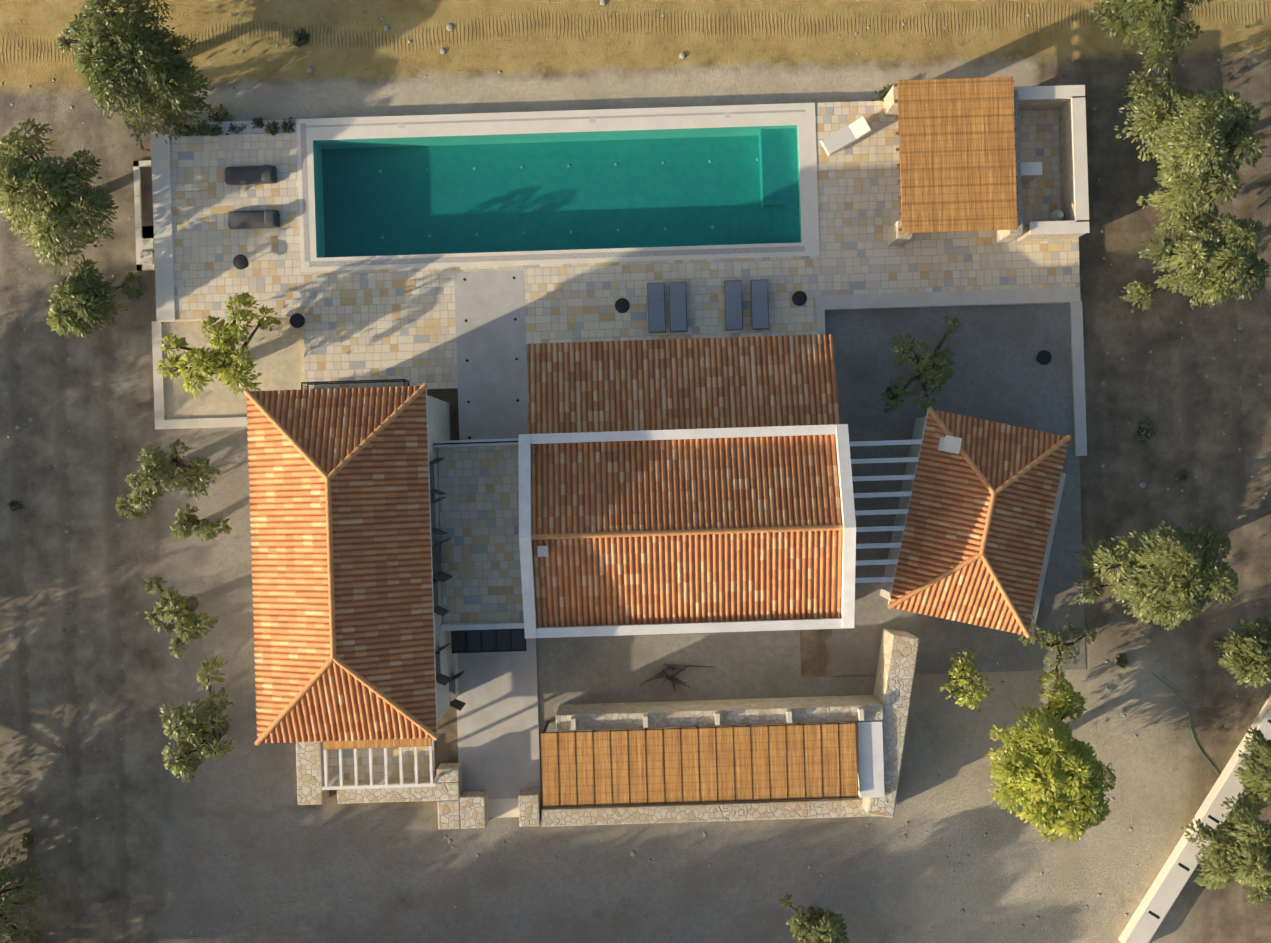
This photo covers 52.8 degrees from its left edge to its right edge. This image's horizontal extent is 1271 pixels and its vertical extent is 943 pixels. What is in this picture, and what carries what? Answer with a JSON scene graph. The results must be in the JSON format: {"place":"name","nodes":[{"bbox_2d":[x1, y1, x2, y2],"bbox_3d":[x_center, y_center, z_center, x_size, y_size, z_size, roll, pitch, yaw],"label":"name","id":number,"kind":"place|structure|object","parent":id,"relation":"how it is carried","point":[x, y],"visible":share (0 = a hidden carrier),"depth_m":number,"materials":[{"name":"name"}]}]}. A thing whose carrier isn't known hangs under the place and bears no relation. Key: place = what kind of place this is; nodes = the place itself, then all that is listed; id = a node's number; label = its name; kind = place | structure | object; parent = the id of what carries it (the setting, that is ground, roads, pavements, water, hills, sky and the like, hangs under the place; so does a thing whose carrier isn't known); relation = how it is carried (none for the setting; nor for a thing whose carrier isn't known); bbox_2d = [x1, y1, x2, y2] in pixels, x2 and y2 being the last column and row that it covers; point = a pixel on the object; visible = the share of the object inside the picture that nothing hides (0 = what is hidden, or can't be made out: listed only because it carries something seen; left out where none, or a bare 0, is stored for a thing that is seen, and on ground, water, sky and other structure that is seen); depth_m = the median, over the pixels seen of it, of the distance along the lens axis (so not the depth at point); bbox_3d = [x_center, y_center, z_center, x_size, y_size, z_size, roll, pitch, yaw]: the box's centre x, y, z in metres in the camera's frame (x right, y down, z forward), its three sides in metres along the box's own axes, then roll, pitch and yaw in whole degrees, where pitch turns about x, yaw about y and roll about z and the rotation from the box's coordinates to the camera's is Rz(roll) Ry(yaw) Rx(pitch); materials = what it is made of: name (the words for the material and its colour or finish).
{"place":"outdoors","nodes":[
{"label":"outdoors","id":0,"kind":"place"},
{"bbox_2d":[243,383,465,745],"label":"house","id":1,"kind":"structure","parent":0,"point":[352,641],"depth_m":44.09,"materials":[{"name":"tile"}]},
{"bbox_2d":[301,379,410,389],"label":"balcony","id":2,"kind":"structure","parent":1,"relation":"attached to","point":[353,384],"depth_m":48.22,"materials":[{"name":"stone"}]},
{"bbox_2d":[433,438,526,652],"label":"stone paving","id":3,"kind":"structure","parent":0,"point":[482,601],"depth_m":48.22,"materials":[{"name":"white stone"}]},
{"bbox_2d":[455,309,527,439],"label":"concrete walkway","id":4,"kind":"structure","parent":0,"point":[491,346],"depth_m":51.52,"materials":[{"name":"grey concrete"}]},
{"bbox_2d":[463,276,518,438],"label":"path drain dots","id":5,"kind":"object","parent":4,"relation":"on","point":[467,360],"visible":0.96,"depth_m":51.51,"materials":[{"name":"grey metal"}]},
{"bbox_2d":[456,638,540,817],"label":"path","id":6,"kind":"structure","parent":0,"point":[498,737],"depth_m":51.82,"materials":[{"name":"concrete"}]},
{"bbox_2d":[313,126,800,257],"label":"pool water","id":7,"kind":"structure","parent":0,"point":[558,191],"depth_m":51.55,"materials":[{"name":"teal liquid"}]},
{"bbox_2d":[170,101,1079,389],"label":"terrace paving","id":8,"kind":"structure","parent":0,"point":[378,325],"depth_m":51.52,"materials":[{"name":"stone"}]},
{"bbox_2d":[233,254,247,269],"bbox_3d":[-15.742,-8.350,51.269,0.600,0.504,0.600,-2,90,0],"label":"side table","id":9,"kind":"object","parent":8,"relation":"on","point":[240,261],"visible":1,"depth_m":51.02,"materials":[{"name":"grey"}]},
{"bbox_2d":[225,165,276,184],"bbox_3d":[-15.437,-11.897,51.306,2.050,0.430,0.700,-2,90,0],"label":"beanbag lounger","id":10,"kind":"object","parent":8,"relation":"on","point":[263,174],"visible":1,"depth_m":51.25,"materials":[{"name":"grey fabric"}]},
{"bbox_2d":[228,210,279,228],"bbox_3d":[-15.317,-10.118,51.306,2.050,0.430,0.700,-2,90,0],"label":"beanbag lounger","id":11,"kind":"object","parent":8,"relation":"on","point":[252,219],"visible":1,"depth_m":51.25,"materials":[{"name":"grey fabric"}]},
{"bbox_2d":[290,313,304,327],"bbox_3d":[-13.479,-6.011,51.269,0.600,0.504,0.600,-2,90,0],"label":"side table","id":12,"kind":"object","parent":8,"relation":"on","point":[297,320],"visible":1,"depth_m":51.02,"materials":[{"name":"grey"}]},
{"bbox_2d":[454,270,524,311],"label":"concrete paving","id":13,"kind":"structure","parent":8,"relation":"on","point":[489,290],"depth_m":51.52,"materials":[{"name":"concrete"}]},
{"bbox_2d":[615,298,629,312],"bbox_3d":[-0.526,-6.612,51.269,0.600,0.504,0.600,-2,90,0],"label":"side table","id":14,"kind":"object","parent":8,"relation":"on","point":[622,305],"visible":1,"depth_m":51.02,"materials":[{"name":"grey"}]},
{"bbox_2d":[647,283,665,332],"bbox_3d":[0.842,-6.547,51.202,0.700,0.637,2.000,-2,90,0],"label":"grey lounger","id":15,"kind":"object","parent":8,"relation":"on","point":[656,308],"visible":1,"depth_m":51.13,"materials":[{"name":"grey fabric"}]},
{"bbox_2d":[668,282,687,331],"bbox_3d":[1.700,-6.575,51.202,0.700,0.637,2.000,-2,90,0],"label":"grey lounger","id":16,"kind":"object","parent":8,"relation":"on","point":[677,307],"visible":1,"depth_m":51.13,"materials":[{"name":"grey fabric"}]},
{"bbox_2d":[724,280,742,330],"bbox_3d":[3.925,-6.645,51.202,0.700,0.637,2.000,-2,90,0],"label":"grey lounger","id":17,"kind":"object","parent":8,"relation":"on","point":[733,305],"visible":1,"depth_m":51.13,"materials":[{"name":"grey fabric"}]},
{"bbox_2d":[750,279,768,329],"bbox_3d":[4.973,-6.678,51.202,0.700,0.637,2.000,-2,90,0],"label":"grey lounger","id":18,"kind":"object","parent":8,"relation":"on","point":[759,307],"visible":1,"depth_m":51.13,"materials":[{"name":"grey fabric"}]},
{"bbox_2d":[792,291,806,305],"bbox_3d":[6.537,-6.899,51.269,0.600,0.504,0.600,-2,90,0],"label":"side table","id":19,"kind":"object","parent":8,"relation":"on","point":[799,298],"visible":1,"depth_m":51.02,"materials":[{"name":"grey"}]},
{"bbox_2d":[820,116,871,155],"bbox_3d":[8.418,-13.403,51.202,2.000,0.637,0.700,-30,90,0],"label":"white lounger","id":20,"kind":"object","parent":8,"relation":"on","point":[847,135],"visible":1,"depth_m":51.13,"materials":[{"name":"fabric"}]},
{"bbox_2d":[1050,210,1063,220],"bbox_3d":[16.836,-10.175,51.111,0.540,0.820,0.540,-2,90,0],"label":"amphora","id":21,"kind":"object","parent":8,"relation":"on","point":[1056,215],"visible":0.98,"depth_m":50.90,"materials":[{"name":"grey ceramic"}]},
{"bbox_2d":[0,0,1270,942],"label":"ground","id":22,"kind":"structure","parent":0,"point":[150,825],"depth_m":51.92,"materials":[{"name":"beige soil"}]},
{"bbox_2d":[7,498,22,511],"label":"shrub","id":23,"kind":"object","parent":22,"relation":"on","point":[15,505],"visible":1,"depth_m":51.45,"materials":[{"name":"green plant"}]},
{"bbox_2d":[0,896,49,942],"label":"tree","id":24,"kind":"object","parent":22,"relation":"on","point":[25,934],"visible":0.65,"depth_m":49.62,"materials":[{"name":"green plant"}]},
{"bbox_2d":[20,832,34,850],"bbox_3d":[-24.617,14.944,51.788,0.648,0.509,0.740,-39,90,0],"label":"shrub","id":25,"kind":"object","parent":22,"relation":"on","point":[28,839],"visible":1,"depth_m":51.77,"materials":[{"name":"green plant"}]},
{"bbox_2d":[0,846,55,942],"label":"tree","id":26,"kind":"object","parent":22,"relation":"on","point":[14,894],"visible":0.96,"depth_m":49.28,"materials":[{"name":"green plant"}]},
{"bbox_2d":[0,118,118,275],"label":"tree","id":27,"kind":"object","parent":22,"relation":"on","point":[37,187],"visible":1,"depth_m":48.87,"materials":[{"name":"green plant"}]},
{"bbox_2d":[56,31,77,54],"bbox_3d":[-22.970,-17.311,51.645,0.750,0.797,1.025,36,90,0],"label":"shrub","id":28,"kind":"object","parent":22,"relation":"on","point":[65,40],"visible":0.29,"depth_m":51.63,"materials":[{"name":"green plant"}]},
{"bbox_2d":[46,259,145,339],"bbox_3d":[-21.424,-6.709,50.521,2.834,3.045,3.650,29,90,0],"label":"tree","id":29,"kind":"object","parent":22,"relation":"on","point":[77,310],"visible":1,"depth_m":49.90,"materials":[{"name":"green plant"}]},
{"bbox_2d":[54,0,214,152],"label":"tree","id":30,"kind":"object","parent":22,"relation":"on","point":[123,52],"visible":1,"depth_m":48.55,"materials":[{"name":"green plant"}]},
{"bbox_2d":[133,134,177,321],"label":"wall","id":31,"kind":"structure","parent":22,"relation":"on","point":[159,260],"depth_m":51.46,"materials":[{"name":"paint"}]},
{"bbox_2d":[115,439,219,520],"bbox_3d":[-18.805,0.259,50.404,4.682,3.489,2.633,-18,90,0],"label":"tree","id":32,"kind":"object","parent":22,"relation":"on","point":[161,467],"visible":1,"depth_m":49.97,"materials":[{"name":"green plant"}]},
{"bbox_2d":[144,575,218,658],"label":"tree","id":33,"kind":"object","parent":22,"relation":"on","point":[174,607],"visible":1,"depth_m":49.70,"materials":[{"name":"green plant"}]},
{"bbox_2d":[159,656,234,782],"bbox_3d":[-17.023,9.687,50.336,3.089,3.544,4.818,-2,90,0],"label":"tree","id":34,"kind":"object","parent":22,"relation":"on","point":[194,727],"visible":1,"depth_m":49.35,"materials":[{"name":"green plant"}]},
{"bbox_2d":[169,504,231,541],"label":"tree","id":35,"kind":"object","parent":22,"relation":"on","point":[187,522],"visible":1,"depth_m":50.45,"materials":[{"name":"green plant"}]},
{"bbox_2d":[206,103,235,124],"bbox_3d":[-16.768,-14.344,51.631,0.965,0.870,1.087,-36,90,0],"label":"shrub","id":36,"kind":"object","parent":22,"relation":"on","point":[220,117],"visible":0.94,"depth_m":51.56,"materials":[{"name":"green plant"}]},
{"bbox_2d":[169,119,296,136],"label":"planter gravel","id":37,"kind":"structure","parent":22,"relation":"on","point":[248,129],"depth_m":51.57,"materials":[{"name":"grey gravel"}]},
{"bbox_2d":[173,121,187,135],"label":"shrub","id":38,"kind":"object","parent":37,"relation":"on","point":[178,131],"visible":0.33,"depth_m":51.45,"materials":[{"name":"green plant"}]},
{"bbox_2d":[184,122,195,135],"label":"shrub","id":39,"kind":"object","parent":37,"relation":"on","point":[190,130],"visible":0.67,"depth_m":51.49,"materials":[{"name":"green plant"}]},
{"bbox_2d":[195,119,212,139],"bbox_3d":[-17.413,-13.812,51.630,1.016,0.888,0.712,-44,90,0],"label":"shrub","id":40,"kind":"object","parent":37,"relation":"on","point":[203,128],"visible":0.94,"depth_m":51.43,"materials":[{"name":"green plant"}]},
{"bbox_2d":[208,123,222,136],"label":"shrub","id":41,"kind":"object","parent":37,"relation":"on","point":[215,130],"visible":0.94,"depth_m":51.45,"materials":[{"name":"green plant"}]},
{"bbox_2d":[226,123,237,134],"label":"shrub","id":42,"kind":"object","parent":37,"relation":"on","point":[232,128],"visible":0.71,"depth_m":51.53,"materials":[{"name":"green plant"}]},
{"bbox_2d":[250,116,263,128],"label":"shrub","id":43,"kind":"object","parent":37,"relation":"on","point":[256,120],"visible":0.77,"depth_m":51.49,"materials":[{"name":"green plant"}]},
{"bbox_2d":[264,119,279,135],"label":"shrub","id":44,"kind":"object","parent":37,"relation":"on","point":[271,128],"visible":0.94,"depth_m":51.41,"materials":[{"name":"green plant"}]},
{"bbox_2d":[281,117,295,133],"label":"shrub","id":45,"kind":"object","parent":37,"relation":"on","point":[286,127],"visible":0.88,"depth_m":51.44,"materials":[{"name":"green plant"}]},
{"bbox_2d":[162,318,304,419],"bbox_3d":[-16.238,-4.198,52.009,5.871,0.224,4.129,-2,90,0],"label":"planting bed","id":46,"kind":"object","parent":22,"relation":"on","point":[277,353],"depth_m":51.90,"materials":[{"name":"beige gravel"}]},
{"bbox_2d":[155,292,280,398],"bbox_3d":[-16.135,-4.464,50.395,5.374,3.452,3.755,-29,90,0],"label":"tree","id":47,"kind":"object","parent":46,"relation":"on","point":[227,365],"visible":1,"depth_m":49.56,"materials":[{"name":"green plant"}]},
{"bbox_2d":[291,28,309,46],"bbox_3d":[-13.548,-17.583,51.799,0.812,0.514,0.827,-2,90,0],"label":"shrub","id":48,"kind":"object","parent":22,"relation":"on","point":[301,38],"visible":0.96,"depth_m":51.79,"materials":[{"name":"green plant"}]},
{"bbox_2d":[327,738,435,785],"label":"patio","id":49,"kind":"structure","parent":22,"relation":"on","point":[378,762],"depth_m":51.77,"materials":[{"name":"stone"}]},
{"bbox_2d":[296,741,541,828],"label":"stone walls","id":50,"kind":"structure","parent":22,"relation":"on","point":[458,807],"depth_m":50.87,"materials":[{"name":"beige stone"}]},
{"bbox_2d":[322,738,439,789],"bbox_3d":[-9.915,11.253,50.596,4.368,2.650,1.908,-2,90,0],"label":"pergola","id":51,"kind":"object","parent":50,"relation":"on","point":[385,744],"visible":1,"depth_m":49.32,"materials":[{"name":"white plaster"}]},
{"bbox_2d":[296,103,819,271],"bbox_3d":[-3.116,-11.431,52.504,20.870,2.034,6.146,-2,90,0],"label":"pool coping","id":52,"kind":"object","parent":22,"relation":"in","point":[743,120],"visible":0.85,"depth_m":51.49,"materials":[{"name":"beige stone"}]},
{"bbox_2d":[398,112,730,128],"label":"pool skimmers","id":53,"kind":"object","parent":52,"relation":"in","point":[401,125],"visible":1,"depth_m":51.48,"materials":[{"name":"white plastic"}]},
{"bbox_2d":[322,128,799,257],"bbox_3d":[-3.143,-11.270,52.571,19.526,1.200,4.738,-2,90,0],"label":"pool basin","id":54,"kind":"object","parent":22,"relation":"in","point":[543,162],"depth_m":52.97,"materials":[{"name":"teal tile"}]},
{"bbox_2d":[379,158,758,238],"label":"pool lights","id":55,"kind":"object","parent":54,"relation":"in","point":[521,167],"depth_m":52.96},
{"bbox_2d":[152,287,1086,455],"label":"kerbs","id":56,"kind":"structure","parent":22,"relation":"on","point":[1070,295],"depth_m":51.54,"materials":[{"name":"concrete"}]},
{"bbox_2d":[457,630,802,802],"bbox_3d":[-0.233,9.980,52.011,14.000,0.220,6.645,-2,90,0],"label":"gravel court","id":57,"kind":"object","parent":22,"relation":"on","point":[621,669],"depth_m":51.90,"materials":[{"name":"grey gravel"}]},
{"bbox_2d":[0,0,1270,942],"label":"scattered stones","id":58,"kind":"object","parent":22,"relation":"on","point":[450,27],"visible":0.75,"depth_m":51.90,"materials":[{"name":"grey stone"}]},
{"bbox_2d":[639,663,712,691],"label":"olive stump branches","id":59,"kind":"object","parent":22,"relation":"on","point":[668,671],"visible":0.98,"depth_m":51.76,"materials":[{"name":"brown plant"}]},
{"bbox_2d":[527,334,839,433],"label":"tiled roof","id":60,"kind":"structure","parent":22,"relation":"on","point":[675,384],"depth_m":48.40,"materials":[{"name":"tile"}]},
{"bbox_2d":[541,695,884,826],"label":"carport walls","id":61,"kind":"structure","parent":22,"relation":"on","point":[864,713],"depth_m":50.44,"materials":[{"name":"beige stone"}]},
{"bbox_2d":[539,721,857,806],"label":"pergola roof","id":62,"kind":"structure","parent":61,"relation":"on","point":[700,764],"depth_m":49.42,"materials":[{"name":"wood"}]},
{"bbox_2d":[778,894,848,942],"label":"tree","id":63,"kind":"object","parent":22,"relation":"on","point":[829,928],"visible":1,"depth_m":49.41,"materials":[{"name":"green plant"}]},
{"bbox_2d":[871,84,892,101],"bbox_3d":[10.088,-15.042,51.703,1.201,0.709,1.054,-24,90,0],"label":"shrub","id":64,"kind":"object","parent":22,"relation":"on","point":[883,92],"visible":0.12,"depth_m":51.55,"materials":[{"name":"green plant"}]},
{"bbox_2d":[862,628,918,817],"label":"stone wall","id":65,"kind":"structure","parent":22,"relation":"on","point":[895,673],"depth_m":49.82,"materials":[{"name":"beige stone"}]},
{"bbox_2d":[801,303,1085,696],"bbox_3d":[12.277,1.435,52.011,11.548,0.220,16.419,-2,90,0],"label":"gravel court","id":66,"kind":"object","parent":22,"relation":"on","point":[1001,374],"visible":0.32,"depth_m":51.90,"materials":[{"name":"grey gravel"}]},
{"bbox_2d":[880,315,961,411],"bbox_3d":[11.185,-4.215,50.436,2.694,3.447,4.078,7,90,0],"label":"court tree","id":67,"kind":"object","parent":66,"relation":"on","point":[927,368],"visible":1,"depth_m":49.78,"materials":[{"name":"green plant"}]},
{"bbox_2d":[1036,350,1051,364],"bbox_3d":[16.406,-4.577,51.649,0.600,0.504,0.600,-2,90,0],"label":"round planter","id":68,"kind":"object","parent":66,"relation":"on","point":[1043,357],"visible":1,"depth_m":51.40,"materials":[{"name":"grey"}]},
{"bbox_2d":[1018,616,1097,696],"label":"tree","id":69,"kind":"object","parent":66,"relation":"on","point":[1058,644],"visible":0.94,"depth_m":49.99,"materials":[{"name":"green plant"}]},
{"bbox_2d":[884,77,1022,245],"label":"pool house","id":70,"kind":"structure","parent":22,"relation":"on","point":[958,149],"depth_m":49.22,"materials":[{"name":"brown wood"}]},
{"bbox_2d":[939,646,993,709],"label":"tree","id":71,"kind":"object","parent":22,"relation":"on","point":[962,680],"visible":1,"depth_m":49.91,"materials":[{"name":"green plant"}]},
{"bbox_2d":[880,407,1070,637],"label":"house","id":72,"kind":"structure","parent":22,"relation":"on","point":[978,520],"depth_m":48.46,"materials":[{"name":"tile"}]},
{"bbox_2d":[849,439,922,582],"bbox_3d":[9.552,1.522,49.131,3.455,0.420,5.715,-2,90,0],"label":"pergola","id":73,"kind":"object","parent":72,"relation":"attached to","point":[880,512],"visible":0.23,"depth_m":48.92,"materials":[{"name":"white paint"}]},
{"bbox_2d":[986,664,1116,841],"bbox_3d":[15.929,10.887,49.451,4.885,5.165,6.610,-2,90,0],"label":"tree","id":74,"kind":"object","parent":22,"relation":"on","point":[1046,770],"visible":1,"depth_m":48.09,"materials":[{"name":"green plant"}]},
{"bbox_2d":[1013,85,1089,240],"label":"wall","id":75,"kind":"structure","parent":22,"relation":"on","point":[1068,102],"depth_m":49.82,"materials":[{"name":"white paint"}]},
{"bbox_2d":[1103,0,1119,16],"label":"tree","id":76,"kind":"object","parent":22,"relation":"on","point":[1113,5],"visible":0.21,"depth_m":51.77,"materials":[{"name":"green plant"}]},
{"bbox_2d":[1112,653,1129,670],"bbox_3d":[19.685,7.670,51.890,0.747,0.534,0.723,24,90,0],"label":"shrub","id":77,"kind":"object","parent":22,"relation":"on","point":[1122,661],"visible":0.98,"depth_m":51.79,"materials":[{"name":"green plant"}]},
{"bbox_2d":[1132,416,1155,447],"bbox_3d":[20.629,-1.617,51.654,1.008,0.842,1.139,37,90,0],"label":"shrub","id":78,"kind":"object","parent":22,"relation":"on","point":[1146,436],"visible":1,"depth_m":51.50,"materials":[{"name":"green plant"}]},
{"bbox_2d":[1087,0,1212,81],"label":"tree","id":79,"kind":"object","parent":22,"relation":"on","point":[1134,13],"visible":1,"depth_m":48.03,"materials":[{"name":"green plant"}]},
{"bbox_2d":[1073,520,1239,630],"bbox_3d":[20.299,4.001,49.320,6.148,5.469,4.360,-2,90,0],"label":"tree","id":80,"kind":"object","parent":22,"relation":"on","point":[1171,575],"visible":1,"depth_m":48.00,"materials":[{"name":"green plant"}]},
{"bbox_2d":[1174,470,1188,483],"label":"shrub","id":81,"kind":"object","parent":22,"relation":"on","point":[1182,476],"visible":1,"depth_m":51.65,"materials":[{"name":"green plant"}]},
{"bbox_2d":[1151,673,1219,776],"bbox_3d":[22.525,10.736,51.891,0.716,0.036,6.018,-26,90,0],"label":"garden hose","id":82,"kind":"object","parent":22,"relation":"on","point":[1190,722],"visible":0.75,"depth_m":51.88,"materials":[{"name":"green"}]},
{"bbox_2d":[1115,69,1261,247],"bbox_3d":[20.961,-12.270,49.223,5.190,5.645,6.336,18,90,0],"label":"tree","id":83,"kind":"object","parent":22,"relation":"on","point":[1198,147],"visible":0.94,"depth_m":48.03,"materials":[{"name":"green plant"}]},
{"bbox_2d":[1118,694,1270,942],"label":"boundary wall","id":84,"kind":"structure","parent":22,"relation":"on","point":[1161,895],"depth_m":51.32,"materials":[{"name":"concrete"}]},
{"bbox_2d":[1119,213,1270,310],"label":"tree","id":85,"kind":"object","parent":22,"relation":"on","point":[1222,263],"visible":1,"depth_m":48.19,"materials":[{"name":"green plant"}]},
{"bbox_2d":[1179,792,1270,904],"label":"tree","id":86,"kind":"object","parent":22,"relation":"on","point":[1245,847],"visible":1,"depth_m":48.37,"materials":[{"name":"green plant"}]},
{"bbox_2d":[1213,616,1270,687],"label":"tree","id":87,"kind":"object","parent":22,"relation":"on","point":[1247,651],"visible":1,"depth_m":49.01,"materials":[{"name":"green plant"}]},
{"bbox_2d":[1234,726,1270,804],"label":"tree","id":88,"kind":"object","parent":22,"relation":"on","point":[1254,776],"visible":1,"depth_m":49.06,"materials":[{"name":"green plant"}]},
{"bbox_2d":[518,424,855,638],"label":"tiled roof","id":89,"kind":"structure","parent":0,"point":[685,531],"depth_m":46.38,"materials":[{"name":"tile"}]}
]}

